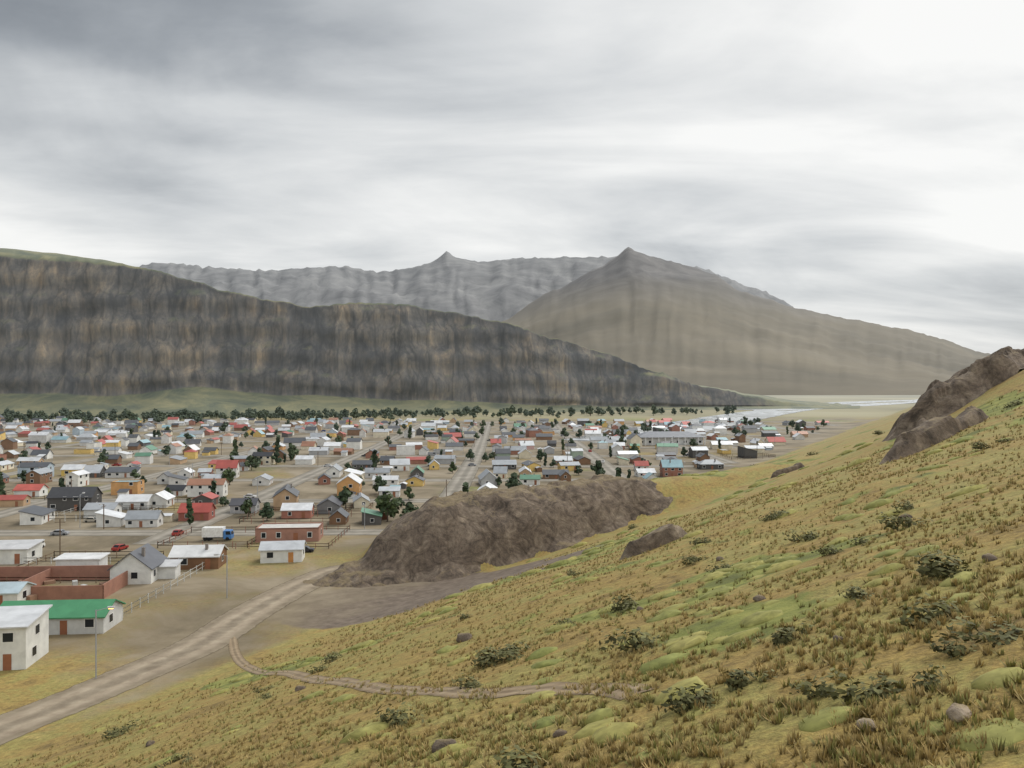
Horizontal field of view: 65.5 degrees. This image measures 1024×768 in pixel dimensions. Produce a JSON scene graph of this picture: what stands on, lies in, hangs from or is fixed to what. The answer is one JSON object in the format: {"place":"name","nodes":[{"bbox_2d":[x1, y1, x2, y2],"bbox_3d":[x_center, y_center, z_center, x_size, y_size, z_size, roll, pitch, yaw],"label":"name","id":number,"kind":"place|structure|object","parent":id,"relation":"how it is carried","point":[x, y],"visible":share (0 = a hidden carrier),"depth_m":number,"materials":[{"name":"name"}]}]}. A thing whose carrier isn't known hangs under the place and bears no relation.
{"place":"outdoors","nodes":[
{"label":"outdoors","id":0,"kind":"place"},
{"bbox_2d":[17,425,212,452],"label":"street","id":1,"kind":"structure","parent":0,"point":[113,438],"depth_m":397.60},
{"bbox_2d":[5,425,281,475],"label":"street","id":2,"kind":"structure","parent":0,"point":[71,462],"depth_m":314.48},
{"bbox_2d":[0,565,339,744],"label":"road","id":3,"kind":"structure","parent":0,"point":[221,631],"depth_m":85.06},
{"bbox_2d":[0,422,359,517],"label":"street","id":4,"kind":"structure","parent":0,"point":[12,511],"depth_m":260.11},
{"bbox_2d":[0,529,383,535],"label":"street","id":5,"kind":"structure","parent":0,"point":[151,532],"depth_m":162.06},
{"bbox_2d":[30,499,428,502],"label":"street","id":6,"kind":"structure","parent":0,"point":[300,500],"depth_m":206.19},
{"bbox_2d":[133,422,424,543],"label":"street","id":7,"kind":"structure","parent":0,"point":[222,513],"depth_m":217.82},
{"bbox_2d":[9,479,575,481],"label":"street","id":8,"kind":"structure","parent":0,"point":[155,480],"depth_m":249.35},
{"bbox_2d":[27,455,688,456],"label":"street","id":9,"kind":"structure","parent":0,"point":[383,455],"depth_m":336.33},
{"bbox_2d":[14,465,732,466],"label":"street","id":10,"kind":"structure","parent":0,"point":[381,466],"depth_m":291.57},
{"bbox_2d":[18,447,737,448],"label":"street","id":11,"kind":"structure","parent":0,"point":[345,447],"depth_m":378.83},
{"bbox_2d":[23,440,749,441],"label":"street","id":12,"kind":"structure","parent":0,"point":[401,441],"depth_m":419.24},
{"bbox_2d":[32,431,810,431],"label":"street","id":13,"kind":"structure","parent":0,"point":[402,431],"depth_m":506.77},
{"bbox_2d":[6,424,842,424],"bbox_3d":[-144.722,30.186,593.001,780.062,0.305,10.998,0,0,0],"label":"street","id":14,"kind":"structure","parent":0,"point":[469,424],"depth_m":594.21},
{"bbox_2d":[228,636,657,699],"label":"dirt path","id":15,"kind":"structure","parent":0,"point":[239,660],"depth_m":32.77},
{"bbox_2d":[439,422,490,496],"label":"street","id":16,"kind":"structure","parent":0,"point":[465,472],"depth_m":284.41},
{"bbox_2d":[140,251,793,321],"bbox_3d":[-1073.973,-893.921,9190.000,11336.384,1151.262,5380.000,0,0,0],"label":"mountain","id":17,"kind":"structure","parent":0,"point":[496,290],"depth_m":8048.52,"materials":[{"name":"stone"}]},
{"bbox_2d":[87,421,852,421],"bbox_3d":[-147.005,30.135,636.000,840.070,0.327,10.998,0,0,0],"label":"street","id":18,"kind":"structure","parent":0,"point":[766,421],"depth_m":639.81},
{"bbox_2d":[204,435,789,436],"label":"street","id":19,"kind":"structure","parent":0,"point":[553,435],"depth_m":466.12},
{"bbox_2d":[171,427,826,427],"bbox_3d":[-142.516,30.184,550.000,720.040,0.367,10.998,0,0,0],"label":"street","id":20,"kind":"structure","parent":0,"point":[407,427],"depth_m":553.03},
{"bbox_2d":[0,369,1023,767],"bbox_3d":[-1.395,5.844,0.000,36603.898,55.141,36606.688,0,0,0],"label":"ground","id":21,"kind":"structure","parent":0,"point":[176,613],"depth_m":56.93,"materials":[{"name":"soil"}]},
{"bbox_2d":[0,472,5,494],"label":"tree","id":22,"kind":"object","parent":21,"relation":"on","point":[2,487],"visible":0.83,"depth_m":206.34,"materials":[{"name":"green plant"}]},
{"bbox_2d":[13,411,23,419],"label":"tree","id":23,"kind":"object","parent":21,"relation":"on","point":[18,414],"visible":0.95,"depth_m":639.47,"materials":[{"name":"green plant"}]},
{"bbox_2d":[17,470,26,482],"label":"tree","id":24,"kind":"object","parent":21,"relation":"on","point":[22,475],"visible":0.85,"depth_m":242.82,"materials":[{"name":"green plant"}]},
{"bbox_2d":[58,407,69,415],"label":"tree","id":25,"kind":"object","parent":21,"relation":"on","point":[64,410],"visible":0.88,"depth_m":683.77,"materials":[{"name":"green plant"}]},
{"bbox_2d":[97,453,107,462],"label":"tree","id":26,"kind":"object","parent":21,"relation":"on","point":[102,458],"visible":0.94,"depth_m":295.25,"materials":[{"name":"green plant"}]},
{"bbox_2d":[101,727,127,739],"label":"shrub","id":27,"kind":"object","parent":21,"relation":"on","point":[114,733],"visible":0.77,"depth_m":58.06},
{"bbox_2d":[114,718,140,732],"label":"shrub","id":28,"kind":"object","parent":21,"relation":"on","point":[124,727],"visible":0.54,"depth_m":59.22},
{"bbox_2d":[130,469,140,477],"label":"tree","id":29,"kind":"object","parent":21,"relation":"on","point":[134,474],"visible":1,"depth_m":249.37,"materials":[{"name":"green plant"}]},
{"bbox_2d":[161,445,170,454],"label":"tree","id":30,"kind":"object","parent":21,"relation":"on","point":[166,450],"visible":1,"depth_m":334.91,"materials":[{"name":"green plant"}]},
{"bbox_2d":[162,751,190,765],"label":"shrub","id":31,"kind":"object","parent":21,"relation":"on","point":[176,758],"visible":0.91,"depth_m":37.09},
{"bbox_2d":[186,498,193,524],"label":"tree","id":32,"kind":"object","parent":21,"relation":"on","point":[189,515],"visible":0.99,"depth_m":170.87,"materials":[{"name":"green plant"}]},
{"bbox_2d":[210,480,216,493],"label":"tree","id":33,"kind":"object","parent":21,"relation":"on","point":[213,487],"visible":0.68,"depth_m":207.92,"materials":[{"name":"green plant"}]},
{"bbox_2d":[219,496,228,505],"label":"tree","id":34,"kind":"object","parent":21,"relation":"on","point":[223,500],"visible":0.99,"depth_m":196.99,"materials":[{"name":"green plant"}]},
{"bbox_2d":[221,467,235,484],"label":"tree","id":35,"kind":"object","parent":21,"relation":"on","point":[230,474],"visible":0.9,"depth_m":237.54,"materials":[{"name":"green plant"}]},
{"bbox_2d":[232,439,238,454],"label":"tree","id":36,"kind":"object","parent":21,"relation":"on","point":[235,446],"visible":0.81,"depth_m":325.55,"materials":[{"name":"green plant"}]},
{"bbox_2d":[239,497,252,516],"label":"tree","id":37,"kind":"object","parent":21,"relation":"on","point":[246,506],"visible":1,"depth_m":181.47,"materials":[{"name":"green plant"}]},
{"bbox_2d":[243,455,259,469],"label":"tree","id":38,"kind":"object","parent":21,"relation":"on","point":[249,460],"visible":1,"depth_m":277.71,"materials":[{"name":"green plant"}]},
{"bbox_2d":[252,685,275,692],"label":"shrub","id":39,"kind":"object","parent":21,"relation":"on","point":[266,688],"visible":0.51,"depth_m":56.37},
{"bbox_2d":[259,502,273,520],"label":"tree","id":40,"kind":"object","parent":21,"relation":"on","point":[266,511],"visible":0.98,"depth_m":175.18,"materials":[{"name":"green plant"}]},
{"bbox_2d":[271,451,281,464],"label":"tree","id":41,"kind":"object","parent":21,"relation":"on","point":[276,458],"visible":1,"depth_m":298.11,"materials":[{"name":"green plant"}]},
{"bbox_2d":[274,435,280,451],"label":"tree","id":42,"kind":"object","parent":21,"relation":"on","point":[277,445],"visible":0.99,"depth_m":349.21,"materials":[{"name":"green plant"}]},
{"bbox_2d":[288,443,293,460],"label":"tree","id":43,"kind":"object","parent":21,"relation":"on","point":[291,455],"visible":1,"depth_m":313.23,"materials":[{"name":"green plant"}]},
{"bbox_2d":[287,443,299,456],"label":"tree","id":44,"kind":"object","parent":21,"relation":"on","point":[295,450],"visible":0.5,"depth_m":318.13,"materials":[{"name":"green plant"}]},
{"bbox_2d":[307,662,327,673],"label":"shrub","id":45,"kind":"object","parent":21,"relation":"on","point":[317,669],"visible":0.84,"depth_m":57.30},
{"bbox_2d":[321,651,341,663],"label":"shrub","id":46,"kind":"object","parent":21,"relation":"on","point":[328,658],"visible":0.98,"depth_m":60.59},
{"bbox_2d":[335,486,352,508],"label":"tree","id":47,"kind":"object","parent":21,"relation":"on","point":[345,493],"visible":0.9,"depth_m":192.49,"materials":[{"name":"green plant"}]},
{"bbox_2d":[350,408,357,417],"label":"tree","id":48,"kind":"object","parent":21,"relation":"on","point":[353,413],"visible":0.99,"depth_m":670.89,"materials":[{"name":"green plant"}]},
{"bbox_2d":[372,450,376,467],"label":"tree","id":49,"kind":"object","parent":21,"relation":"on","point":[374,457],"visible":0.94,"depth_m":278.07,"materials":[{"name":"green plant"}]},
{"bbox_2d":[330,509,421,587],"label":"knoll rock","id":50,"kind":"object","parent":21,"relation":"on","point":[393,568],"visible":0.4,"depth_m":120.59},
{"bbox_2d":[1,436,757,678],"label":"utility poles","id":51,"kind":"object","parent":21,"relation":"on","point":[108,607],"visible":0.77,"depth_m":136.74,"materials":[{"name":"grey"}]},
{"bbox_2d":[372,476,386,491],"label":"tree","id":52,"kind":"object","parent":21,"relation":"on","point":[379,481],"visible":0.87,"depth_m":219.14,"materials":[{"name":"green plant"}]},
{"bbox_2d":[0,453,773,613],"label":"fences","id":53,"kind":"object","parent":21,"relation":"on","point":[158,508],"visible":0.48,"depth_m":146.68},
{"bbox_2d":[374,491,400,521],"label":"tree","id":54,"kind":"object","parent":21,"relation":"on","point":[386,505],"visible":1,"depth_m":174.72,"materials":[{"name":"green plant"}]},
{"bbox_2d":[42,423,750,552],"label":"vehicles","id":55,"kind":"object","parent":21,"relation":"on","point":[209,533],"visible":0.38,"depth_m":153.96,"materials":[{"name":"paint"}]},
{"bbox_2d":[374,701,423,728],"bbox_3d":[-3.694,11.275,27.102,2.349,0.790,1.290,0,0,45],"label":"shrub","id":56,"kind":"object","parent":21,"relation":"on","point":[395,717],"visible":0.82,"depth_m":27.10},
{"bbox_2d":[399,502,418,516],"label":"tree","id":57,"kind":"object","parent":21,"relation":"on","point":[410,507],"visible":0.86,"depth_m":175.90,"materials":[{"name":"green plant"}]},
{"bbox_2d":[404,486,414,499],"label":"tree","id":58,"kind":"object","parent":21,"relation":"on","point":[408,493],"visible":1,"depth_m":207.76,"materials":[{"name":"green plant"}]},
{"bbox_2d":[0,414,829,670],"bbox_3d":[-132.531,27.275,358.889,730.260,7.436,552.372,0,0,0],"label":"town houses","id":59,"kind":"structure","parent":21,"relation":"on","point":[34,614],"depth_m":237.63,"materials":[{"name":"white paint"}]},
{"bbox_2d":[0,248,859,419],"bbox_3d":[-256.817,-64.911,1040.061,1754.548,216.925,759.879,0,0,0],"label":"cliff rock","id":60,"kind":"object","parent":21,"relation":"on","point":[94,337],"visible":0.94,"depth_m":825.60,"materials":[{"name":"stone"}]},
{"bbox_2d":[431,739,456,752],"bbox_3d":[-1.820,9.870,21.574,0.741,0.508,0.617,0,0,-9],"label":"boulder","id":61,"kind":"object","parent":21,"relation":"on","point":[438,744],"visible":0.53,"depth_m":21.43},
{"bbox_2d":[448,461,456,472],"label":"tree","id":62,"kind":"object","parent":21,"relation":"on","point":[452,468],"visible":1,"depth_m":269.68,"materials":[{"name":"green plant"}]},
{"bbox_2d":[456,633,471,642],"bbox_3d":[-2.792,15.223,47.577,1.081,0.681,0.863,2,0,27],"label":"boulder","id":63,"kind":"object","parent":21,"relation":"on","point":[462,637],"visible":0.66,"depth_m":47.34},
{"bbox_2d":[462,482,468,491],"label":"tree","id":64,"kind":"object","parent":21,"relation":"on","point":[465,485],"visible":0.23,"depth_m":192.72,"materials":[{"name":"green plant"}]},
{"bbox_2d":[451,673,483,689],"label":"shrub","id":65,"kind":"object","parent":21,"relation":"on","point":[472,684],"visible":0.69,"depth_m":30.37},
{"bbox_2d":[465,449,474,459],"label":"tree","id":66,"kind":"object","parent":21,"relation":"on","point":[470,454],"visible":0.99,"depth_m":315.01,"materials":[{"name":"green plant"}]},
{"bbox_2d":[471,646,500,668],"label":"shrub","id":67,"kind":"object","parent":21,"relation":"on","point":[484,657],"visible":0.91,"depth_m":35.60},
{"bbox_2d":[303,474,672,586],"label":"knoll rock","id":68,"kind":"object","parent":21,"relation":"on","point":[463,534],"visible":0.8,"depth_m":127.64,"materials":[{"name":"stone"}]},
{"bbox_2d":[0,389,1023,767],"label":"grass tussocks","id":69,"kind":"object","parent":21,"relation":"on","point":[868,753],"depth_m":22.45,"materials":[{"name":"plant"}]},
{"bbox_2d":[505,472,521,487],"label":"tree","id":70,"kind":"object","parent":21,"relation":"on","point":[513,481],"visible":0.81,"depth_m":221.09,"materials":[{"name":"green plant"}]},
{"bbox_2d":[496,640,531,662],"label":"shrub","id":71,"kind":"object","parent":21,"relation":"on","point":[511,651],"visible":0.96,"depth_m":35.21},
{"bbox_2d":[492,744,546,767],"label":"shrub","id":72,"kind":"object","parent":21,"relation":"on","point":[507,763],"visible":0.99,"depth_m":16.64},
{"bbox_2d":[536,449,545,461],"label":"tree","id":73,"kind":"object","parent":21,"relation":"on","point":[540,455],"visible":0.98,"depth_m":308.57,"materials":[{"name":"green plant"}]},
{"bbox_2d":[61,398,1023,767],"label":"cushion plants","id":74,"kind":"object","parent":21,"relation":"on","point":[597,722],"visible":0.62,"depth_m":26.60,"materials":[{"name":"plant"}]},
{"bbox_2d":[553,729,566,737],"bbox_3d":[1.152,8.403,19.125,0.370,0.214,0.261,-3,0,0],"label":"boulder","id":75,"kind":"object","parent":21,"relation":"on","point":[559,732],"visible":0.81,"depth_m":19.05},
{"bbox_2d":[590,460,603,474],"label":"tree","id":76,"kind":"object","parent":21,"relation":"on","point":[597,468],"visible":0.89,"depth_m":252.80,"materials":[{"name":"green plant"}]},
{"bbox_2d":[606,602,626,612],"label":"shrub","id":77,"kind":"object","parent":21,"relation":"on","point":[614,607],"visible":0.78,"depth_m":39.94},
{"bbox_2d":[609,593,638,614],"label":"shrub","id":78,"kind":"object","parent":21,"relation":"on","point":[628,603],"visible":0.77,"depth_m":39.70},
{"bbox_2d":[593,625,667,651],"bbox_3d":[4.266,8.911,27.764,3.213,0.929,1.711,0,0,41],"label":"shrub","id":79,"kind":"object","parent":21,"relation":"on","point":[638,640],"visible":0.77,"depth_m":27.83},
{"bbox_2d":[629,443,639,452],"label":"tree","id":80,"kind":"object","parent":21,"relation":"on","point":[634,447],"visible":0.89,"depth_m":335.69,"materials":[{"name":"green plant"}]},
{"bbox_2d":[640,422,650,430],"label":"tree","id":81,"kind":"object","parent":21,"relation":"on","point":[644,427],"visible":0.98,"depth_m":490.64,"materials":[{"name":"green plant"}]},
{"bbox_2d":[619,524,686,560],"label":"rock slab","id":82,"kind":"object","parent":21,"relation":"on","point":[661,536],"visible":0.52,"depth_m":67.29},
{"bbox_2d":[653,683,714,715],"bbox_3d":[3.867,6.940,17.598,1.495,0.606,0.919,0,0,17],"label":"shrub","id":83,"kind":"object","parent":21,"relation":"on","point":[688,698],"visible":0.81,"depth_m":17.47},
{"bbox_2d":[680,554,709,564],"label":"shrub","id":84,"kind":"object","parent":21,"relation":"on","point":[691,558],"visible":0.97,"depth_m":48.51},
{"bbox_2d":[686,537,711,544],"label":"shrub","id":85,"kind":"object","parent":21,"relation":"on","point":[700,541],"visible":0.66,"depth_m":58.28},
{"bbox_2d":[705,560,737,572],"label":"shrub","id":86,"kind":"object","parent":21,"relation":"on","point":[722,566],"visible":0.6,"depth_m":42.18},
{"bbox_2d":[724,668,779,692],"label":"shrub","id":87,"kind":"object","parent":21,"relation":"on","point":[733,680],"visible":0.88,"depth_m":17.97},
{"bbox_2d":[753,595,765,601],"bbox_3d":[9.053,7.850,29.056,0.438,0.310,0.394,0,0,-12],"label":"boulder","id":88,"kind":"object","parent":21,"relation":"on","point":[756,598],"visible":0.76,"depth_m":28.96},
{"bbox_2d":[758,512,776,520],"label":"shrub","id":89,"kind":"object","parent":21,"relation":"on","point":[772,517],"visible":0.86,"depth_m":58.95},
{"bbox_2d":[766,509,789,517],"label":"shrub","id":90,"kind":"object","parent":21,"relation":"on","point":[779,512],"visible":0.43,"depth_m":59.38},
{"bbox_2d":[771,462,804,477],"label":"ledge rock","id":91,"kind":"object","parent":21,"relation":"on","point":[794,467],"visible":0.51,"depth_m":140.82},
{"bbox_2d":[770,620,819,647],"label":"shrub","id":92,"kind":"object","parent":21,"relation":"on","point":[780,638],"visible":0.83,"depth_m":21.32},
{"bbox_2d":[782,529,818,541],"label":"shrub","id":93,"kind":"object","parent":21,"relation":"on","point":[806,537],"visible":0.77,"depth_m":44.14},
{"bbox_2d":[789,674,844,700],"bbox_3d":[6.031,5.912,15.208,0.797,0.394,1.516,0,0,-33],"label":"shrub","id":94,"kind":"object","parent":21,"relation":"on","point":[820,689],"visible":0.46,"depth_m":15.39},
{"bbox_2d":[737,399,917,409],"bbox_3d":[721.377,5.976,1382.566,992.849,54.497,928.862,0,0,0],"label":"river","id":95,"kind":"structure","parent":21,"relation":"on","point":[854,402],"depth_m":1421.45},
{"bbox_2d":[811,542,843,555],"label":"shrub","id":96,"kind":"object","parent":21,"relation":"on","point":[832,550],"visible":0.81,"depth_m":34.95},
{"bbox_2d":[836,586,874,601],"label":"shrub","id":97,"kind":"object","parent":21,"relation":"on","point":[852,591],"visible":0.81,"depth_m":23.95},
{"bbox_2d":[847,535,869,545],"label":"shrub","id":98,"kind":"object","parent":21,"relation":"on","point":[860,542],"visible":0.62,"depth_m":34.66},
{"bbox_2d":[813,667,905,704],"bbox_3d":[6.460,5.503,14.507,1.701,0.560,1.021,0,0,-7],"label":"shrub","id":99,"kind":"object","parent":21,"relation":"on","point":[871,689],"visible":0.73,"depth_m":14.38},
{"bbox_2d":[856,718,875,731],"bbox_3d":[5.802,5.570,12.973,0.286,0.223,0.361,7,7,-20],"label":"boulder","id":100,"kind":"object","parent":21,"relation":"on","point":[866,720],"visible":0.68,"depth_m":12.94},
{"bbox_2d":[891,498,914,512],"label":"shrub","id":101,"kind":"object","parent":21,"relation":"on","point":[906,505],"visible":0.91,"depth_m":43.15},
{"bbox_2d":[874,512,932,529],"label":"shrub","id":102,"kind":"object","parent":21,"relation":"on","point":[907,519],"visible":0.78,"depth_m":35.27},
{"bbox_2d":[910,664,950,691],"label":"shrub","id":103,"kind":"object","parent":21,"relation":"on","point":[919,676],"visible":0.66,"depth_m":13.92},
{"bbox_2d":[897,592,966,626],"bbox_3d":[9.759,5.194,18.398,2.058,0.725,1.124,0,0,-13],"label":"shrub","id":104,"kind":"object","parent":21,"relation":"on","point":[924,618],"visible":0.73,"depth_m":18.18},
{"bbox_2d":[879,406,988,463],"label":"ledge rock","id":105,"kind":"object","parent":21,"relation":"on","point":[924,434],"visible":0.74,"depth_m":82.59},
{"bbox_2d":[914,549,971,578],"bbox_3d":[12.121,5.081,22.409,1.679,0.716,1.613,0,0,42],"label":"shrub","id":106,"kind":"object","parent":21,"relation":"on","point":[939,570],"visible":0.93,"depth_m":22.37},
{"bbox_2d":[924,634,977,660],"bbox_3d":[8.559,5.040,15.201,0.736,0.464,1.399,0,0,-12],"label":"shrub","id":107,"kind":"object","parent":21,"relation":"on","point":[955,652],"visible":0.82,"depth_m":15.27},
{"bbox_2d":[882,346,1023,441],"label":"crag rock","id":108,"kind":"object","parent":21,"relation":"on","point":[960,389],"visible":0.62,"depth_m":109.05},
{"bbox_2d":[946,703,971,722],"bbox_3d":[6.901,5.084,12.276,0.342,0.283,0.475,10,7,43],"label":"boulder","id":109,"kind":"object","parent":21,"relation":"on","point":[955,710],"visible":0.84,"depth_m":12.18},
{"bbox_2d":[937,616,1023,646],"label":"shrub","id":110,"kind":"object","parent":21,"relation":"on","point":[1007,635],"visible":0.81,"depth_m":15.06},
{"bbox_2d":[970,441,990,449],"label":"shrub","id":111,"kind":"object","parent":21,"relation":"on","point":[980,446],"visible":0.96,"depth_m":63.18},
{"bbox_2d":[982,553,997,560],"bbox_3d":[13.575,4.969,22.643,0.379,0.282,0.479,5,5,7],"label":"boulder","id":112,"kind":"object","parent":21,"relation":"on","point":[989,557],"visible":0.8,"depth_m":22.54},
{"bbox_2d":[1004,400,1023,407],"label":"shrub","id":113,"kind":"object","parent":21,"relation":"on","point":[1015,403],"visible":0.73,"depth_m":88.57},
{"bbox_2d":[0,0,1023,353],"label":"sky","id":114,"kind":"structure","parent":0,"point":[863,160],"materials":[{"name":"grey"}]},
{"bbox_2d":[548,422,626,477],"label":"street","id":115,"kind":"structure","parent":0,"point":[607,466],"depth_m":330.91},
{"bbox_2d":[624,423,737,463],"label":"street","id":116,"kind":"structure","parent":0,"point":[721,459],"depth_m":325.55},
{"bbox_2d":[560,401,916,440],"bbox_3d":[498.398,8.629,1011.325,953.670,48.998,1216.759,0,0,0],"label":"river","id":117,"kind":"structure","parent":0,"point":[753,414],"depth_m":757.52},
{"bbox_2d":[502,247,990,394],"bbox_3d":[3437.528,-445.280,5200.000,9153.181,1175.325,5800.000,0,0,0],"label":"mountain","id":118,"kind":"structure","parent":0,"point":[691,325],"depth_m":4278.44,"materials":[{"name":"stone"}]},
{"bbox_2d":[767,425,822,433],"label":"street","id":119,"kind":"structure","parent":0,"point":[793,429],"depth_m":525.69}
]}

